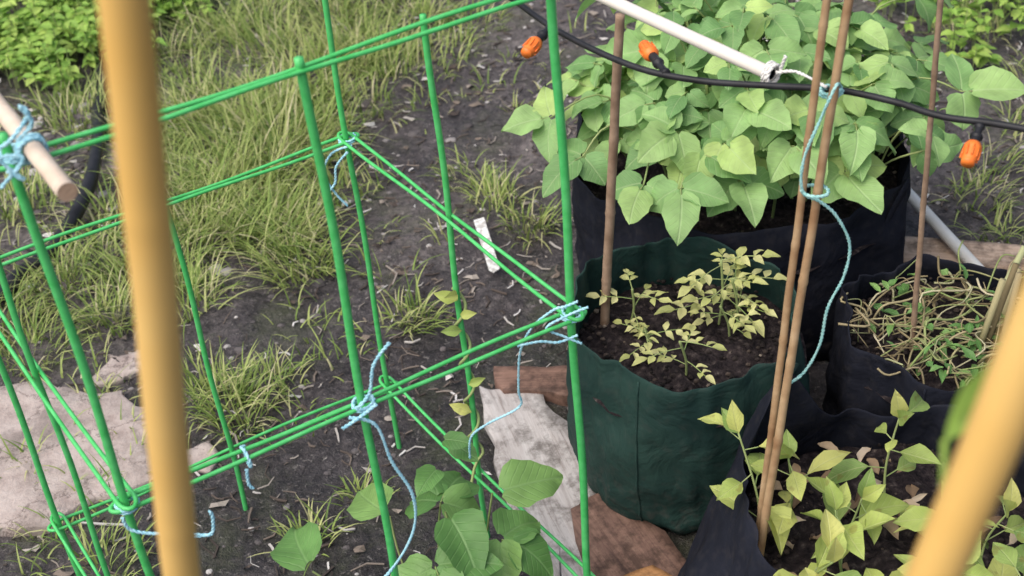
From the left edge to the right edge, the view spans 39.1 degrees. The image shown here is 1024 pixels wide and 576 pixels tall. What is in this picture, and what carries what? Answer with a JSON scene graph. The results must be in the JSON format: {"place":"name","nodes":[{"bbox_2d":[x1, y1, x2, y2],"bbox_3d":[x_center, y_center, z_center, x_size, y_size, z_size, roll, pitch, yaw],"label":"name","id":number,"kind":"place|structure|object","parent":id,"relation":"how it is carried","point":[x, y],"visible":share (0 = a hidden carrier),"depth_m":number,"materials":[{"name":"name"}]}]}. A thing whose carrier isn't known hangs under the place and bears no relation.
{"place":"outdoors","nodes":[
{"label":"outdoors","id":0,"kind":"place"},
{"bbox_2d":[0,0,1023,575],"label":"ground","id":1,"kind":"structure","parent":0,"point":[310,478],"depth_m":3.10,"materials":[{"name":"soil"}]},
{"bbox_2d":[0,47,107,303],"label":"garden hose","id":2,"kind":"object","parent":1,"relation":"on","point":[77,210],"visible":0.69,"depth_m":3.43,"materials":[{"name":"black rubber"}]},
{"bbox_2d":[0,380,150,536],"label":"stone slab","id":3,"kind":"object","parent":1,"relation":"on","point":[18,489],"depth_m":2.73,"materials":[{"name":"stone"}]},
{"bbox_2d":[100,142,117,175],"bbox_3d":[-0.964,-0.332,3.626,0.171,0.026,0.150,-5,37,0],"label":"broken stone","id":4,"kind":"object","parent":1,"relation":"on","point":[107,163],"visible":0.06,"depth_m":3.59,"materials":[{"name":"stone"}]},
{"bbox_2d":[92,351,138,386],"bbox_3d":[-0.801,0.166,2.952,0.128,0.022,0.105,-5,37,0],"label":"broken stone","id":5,"kind":"object","parent":1,"relation":"on","point":[116,365],"visible":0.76,"depth_m":2.94,"materials":[{"name":"stone"}]},
{"bbox_2d":[97,0,200,575],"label":"bamboo pole","id":6,"kind":"object","parent":1,"relation":"on","point":[129,46],"visible":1,"depth_m":0.72,"materials":[{"name":"yellow wood"}]},
{"bbox_2d":[189,440,219,472],"bbox_3d":[-0.586,0.325,2.718,0.069,0.019,0.088,-5,37,0],"label":"broken stone","id":7,"kind":"object","parent":1,"relation":"on","point":[198,453],"visible":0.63,"depth_m":2.72,"materials":[{"name":"stone"}]},
{"bbox_2d":[0,0,594,575],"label":"wire plant cage","id":8,"kind":"object","parent":1,"relation":"on","point":[300,70],"visible":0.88,"depth_m":1.87,"materials":[{"name":"green plastic"}]},
{"bbox_2d":[0,104,48,188],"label":"garden twine","id":9,"kind":"object","parent":8,"relation":"attached to","point":[25,137],"visible":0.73,"depth_m":1.37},
{"bbox_2d":[0,93,77,201],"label":"wooden dowel","id":10,"kind":"object","parent":8,"relation":"attached to","point":[56,178],"visible":0.9,"depth_m":1.35,"materials":[{"name":"brown wood"}]},
{"bbox_2d":[114,497,214,537],"bbox_3d":[-0.404,0.266,1.688,0.117,0.051,0.038,-5,37,0],"label":"garden twine","id":11,"kind":"object","parent":8,"relation":"attached to","point":[199,535],"visible":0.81,"depth_m":1.68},
{"bbox_2d":[240,444,254,489],"bbox_3d":[-0.320,0.215,1.746,0.012,0.056,0.032,-11,37,-7],"label":"garden twine","id":12,"kind":"object","parent":8,"relation":"attached to","point":[249,463],"visible":0.97,"depth_m":1.74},
{"bbox_2d":[325,132,355,206],"bbox_3d":[-0.275,-0.190,2.331,0.062,0.119,0.046,-5,37,0],"label":"garden twine","id":13,"kind":"object","parent":8,"relation":"attached to","point":[350,141],"visible":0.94,"depth_m":2.30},
{"bbox_2d":[341,341,416,575],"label":"garden twine","id":14,"kind":"object","parent":8,"relation":"attached to","point":[367,409],"visible":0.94,"depth_m":1.78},
{"bbox_2d":[433,287,484,482],"bbox_3d":[-0.090,0.253,2.291,0.064,0.555,0.162,11,40,20],"label":"bean vine","id":15,"kind":"object","parent":8,"relation":"attached to","point":[449,297],"visible":0.86,"depth_m":2.25,"materials":[{"name":"green plant"}]},
{"bbox_2d":[468,300,588,458],"bbox_3d":[0.017,0.137,1.974,0.189,0.313,0.051,-1,37,6],"label":"garden twine","id":16,"kind":"object","parent":8,"relation":"attached to","point":[565,316],"visible":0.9,"depth_m":1.90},
{"bbox_2d":[270,431,562,575],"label":"bean plant","id":17,"kind":"object","parent":1,"relation":"on","point":[466,546],"visible":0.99,"depth_m":2.18,"materials":[{"name":"green plant"}]},
{"bbox_2d":[474,217,499,272],"bbox_3d":[-0.055,-0.095,3.161,0.024,0.014,0.196,-10,37,-6],"label":"plant label","id":18,"kind":"object","parent":1,"relation":"on","point":[482,229],"visible":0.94,"depth_m":3.17,"materials":[{"name":"plastic"}]},
{"bbox_2d":[0,0,1023,99],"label":"weeds","id":19,"kind":"object","parent":1,"relation":"on","point":[26,31],"visible":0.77,"depth_m":3.96,"materials":[{"name":"green plant"}]},
{"bbox_2d":[0,0,1023,575],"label":"leaf litter","id":20,"kind":"object","parent":1,"relation":"on","point":[302,406],"visible":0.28,"depth_m":3.19,"materials":[{"name":"brown plant"}]},
{"bbox_2d":[0,0,1023,575],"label":"pebbles","id":21,"kind":"object","parent":1,"relation":"on","point":[318,282],"visible":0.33,"depth_m":3.38,"materials":[{"name":"grey stone"}]},
{"bbox_2d":[493,365,567,406],"bbox_3d":[0.055,0.190,2.786,0.190,0.032,0.089,-1,37,6],"label":"wooden board","id":22,"kind":"object","parent":1,"relation":"on","point":[549,384],"visible":0.77,"depth_m":2.78,"materials":[{"name":"brown wood"}]},
{"bbox_2d":[479,386,595,575],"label":"wooden board","id":23,"kind":"object","parent":1,"relation":"on","point":[534,427],"visible":0.59,"depth_m":2.64,"materials":[{"name":"grey wood"}]},
{"bbox_2d":[571,493,685,575],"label":"wooden board","id":24,"kind":"object","parent":23,"relation":"on","point":[620,545],"visible":0.72,"depth_m":2.42,"materials":[{"name":"brown wood"}]},
{"bbox_2d":[623,565,671,575],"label":"wooden board","id":25,"kind":"object","parent":24,"relation":"on","point":[651,570],"visible":1,"depth_m":2.35,"materials":[{"name":"orange wood"}]},
{"bbox_2d":[566,236,809,534],"bbox_3d":[0.305,0.156,2.502,0.428,0.395,0.426,-5,37,0],"label":"grow bag","id":26,"kind":"object","parent":1,"relation":"on","point":[659,454],"visible":0.68,"depth_m":2.42,"materials":[{"name":"green fabric"}]},
{"bbox_2d":[600,13,624,325],"bbox_3d":[0.162,-0.108,2.399,0.073,0.761,0.019,-5,37,0],"label":"bamboo stake","id":27,"kind":"object","parent":26,"relation":"in","point":[606,279],"visible":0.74,"depth_m":2.33,"materials":[{"name":"wood"}]},
{"bbox_2d":[586,269,673,333],"bbox_3d":[0.199,0.032,2.490,0.144,0.100,0.126,-5,37,0],"label":"tomato seedling","id":28,"kind":"object","parent":26,"relation":"on","point":[603,299],"visible":0.98,"depth_m":2.48,"materials":[{"name":"green plant"}]},
{"bbox_2d":[613,319,691,361],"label":"tomato seedling","id":29,"kind":"object","parent":26,"relation":"on","point":[649,344],"visible":0.94,"depth_m":2.43,"materials":[{"name":"green plant"}]},
{"bbox_2d":[632,325,726,383],"bbox_3d":[0.280,0.113,2.369,0.152,0.105,0.117,4,38,12],"label":"tomato seedling","id":30,"kind":"object","parent":26,"relation":"on","point":[664,350],"visible":0.98,"depth_m":2.34,"materials":[{"name":"green plant"}]},
{"bbox_2d":[654,247,780,336],"bbox_3d":[0.367,0.018,2.436,0.194,0.162,0.182,-24,41,-23],"label":"tomato seedling","id":31,"kind":"object","parent":26,"relation":"on","point":[758,325],"visible":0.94,"depth_m":2.42,"materials":[{"name":"green plant"}]},
{"bbox_2d":[687,289,755,339],"bbox_3d":[0.351,0.065,2.441,0.106,0.084,0.134,-5,37,0],"label":"tomato seedling","id":32,"kind":"object","parent":26,"relation":"on","point":[747,328],"visible":0.93,"depth_m":2.43,"materials":[{"name":"green plant"}]},
{"bbox_2d":[678,259,786,325],"bbox_3d":[0.386,0.037,2.443,0.163,0.120,0.142,-30,43,-29],"label":"tomato seedling","id":33,"kind":"object","parent":26,"relation":"on","point":[715,298],"visible":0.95,"depth_m":2.43,"materials":[{"name":"green plant"}]},
{"bbox_2d":[571,86,910,362],"bbox_3d":[0.458,-0.162,2.918,0.674,0.379,0.672,-5,37,0],"label":"grow bag","id":34,"kind":"object","parent":1,"relation":"on","point":[877,242],"visible":0.25,"depth_m":2.70,"materials":[{"name":"black fabric"}]},
{"bbox_2d":[501,0,1023,245],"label":"bean bush","id":35,"kind":"object","parent":34,"relation":"on","point":[715,150],"visible":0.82,"depth_m":2.59,"materials":[{"name":"green plant"}]},
{"bbox_2d":[678,374,1023,575],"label":"grow bag","id":36,"kind":"object","parent":1,"relation":"on","point":[725,541],"visible":0.47,"depth_m":2.21,"materials":[{"name":"black fabric"}]},
{"bbox_2d":[756,0,830,530],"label":"bamboo stake","id":37,"kind":"object","parent":36,"relation":"in","point":[812,108],"visible":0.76,"depth_m":1.84,"materials":[{"name":"wood"}]},
{"bbox_2d":[758,0,853,556],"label":"bamboo stake","id":38,"kind":"object","parent":36,"relation":"in","point":[810,239],"visible":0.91,"depth_m":1.85,"materials":[{"name":"wood"}]},
{"bbox_2d":[791,82,851,383],"bbox_3d":[0.387,-0.063,1.841,0.072,0.464,0.063,-18,39,-16],"label":"garden twine","id":39,"kind":"object","parent":38,"relation":"attached to","point":[823,94],"visible":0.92,"depth_m":1.78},
{"bbox_2d":[509,0,1023,167],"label":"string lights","id":40,"kind":"object","parent":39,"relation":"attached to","point":[970,153],"visible":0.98,"depth_m":1.77,"materials":[{"name":"black plastic"}]},
{"bbox_2d":[596,0,775,80],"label":"pvc pipe","id":41,"kind":"object","parent":40,"relation":"attached to","point":[703,43],"visible":1,"depth_m":1.87,"materials":[{"name":"white plastic"}]},
{"bbox_2d":[760,55,827,88],"bbox_3d":[0.343,-0.256,1.761,0.032,0.047,0.091,-26,42,-25],"label":"garden twine","id":42,"kind":"object","parent":41,"relation":"attached to","point":[769,67],"visible":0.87,"depth_m":1.78,"materials":[{"name":"white plastic"}]},
{"bbox_2d":[697,390,1023,575],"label":"pepper plant","id":43,"kind":"object","parent":36,"relation":"on","point":[837,540],"visible":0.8,"depth_m":2.06,"materials":[{"name":"green plant"}]},
{"bbox_2d":[757,441,1018,575],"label":"dead leaves","id":44,"kind":"object","parent":36,"relation":"on","point":[891,527],"visible":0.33,"depth_m":2.19,"materials":[{"name":"brown plant"}]},
{"bbox_2d":[766,40,983,266],"bbox_3d":[0.744,-0.474,3.522,0.025,0.090,1.637,-11,37,-8],"label":"pvc pipe","id":45,"kind":"object","parent":1,"relation":"on","point":[941,229],"visible":0.18,"depth_m":2.97,"materials":[{"name":"white plastic"}]},
{"bbox_2d":[822,254,1023,415],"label":"grow bag","id":46,"kind":"object","parent":1,"relation":"on","point":[855,378],"visible":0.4,"depth_m":2.48,"materials":[{"name":"black fabric"}]},
{"bbox_2d":[909,0,943,351],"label":"bamboo stake","id":47,"kind":"object","parent":46,"relation":"in","point":[932,100],"visible":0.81,"depth_m":2.24,"materials":[{"name":"wood"}]},
{"bbox_2d":[838,240,1023,388],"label":"dry stalks","id":48,"kind":"object","parent":46,"relation":"in","point":[1004,296],"visible":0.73,"depth_m":2.43,"materials":[{"name":"plant"}]},
{"bbox_2d":[866,263,1004,387],"bbox_3d":[0.756,0.057,2.446,0.261,0.081,0.293,-18,39,-16],"label":"weed","id":49,"kind":"object","parent":46,"relation":"in","point":[968,327],"visible":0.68,"depth_m":2.42,"materials":[{"name":"green plant"}]},
{"bbox_2d":[903,236,1023,269],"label":"wooden board","id":50,"kind":"object","parent":1,"relation":"on","point":[987,254],"visible":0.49,"depth_m":2.96,"materials":[{"name":"brown wood"}]},
{"bbox_2d":[904,278,1023,575],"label":"bamboo pole","id":51,"kind":"object","parent":1,"relation":"on","point":[984,459],"visible":1,"depth_m":0.59,"materials":[{"name":"beige wood"}]},
{"bbox_2d":[940,364,988,487],"bbox_3d":[0.209,0.057,0.632,0.042,0.100,0.029,-5,37,0],"label":"climbing leaf","id":52,"kind":"object","parent":51,"relation":"attached to","point":[963,406],"visible":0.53,"depth_m":0.65,"materials":[{"name":"green plant"}]},
{"bbox_2d":[0,0,1023,575],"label":"grass","id":53,"kind":"structure","parent":0,"point":[252,112],"depth_m":3.41,"materials":[{"name":"green plant"}]}
]}

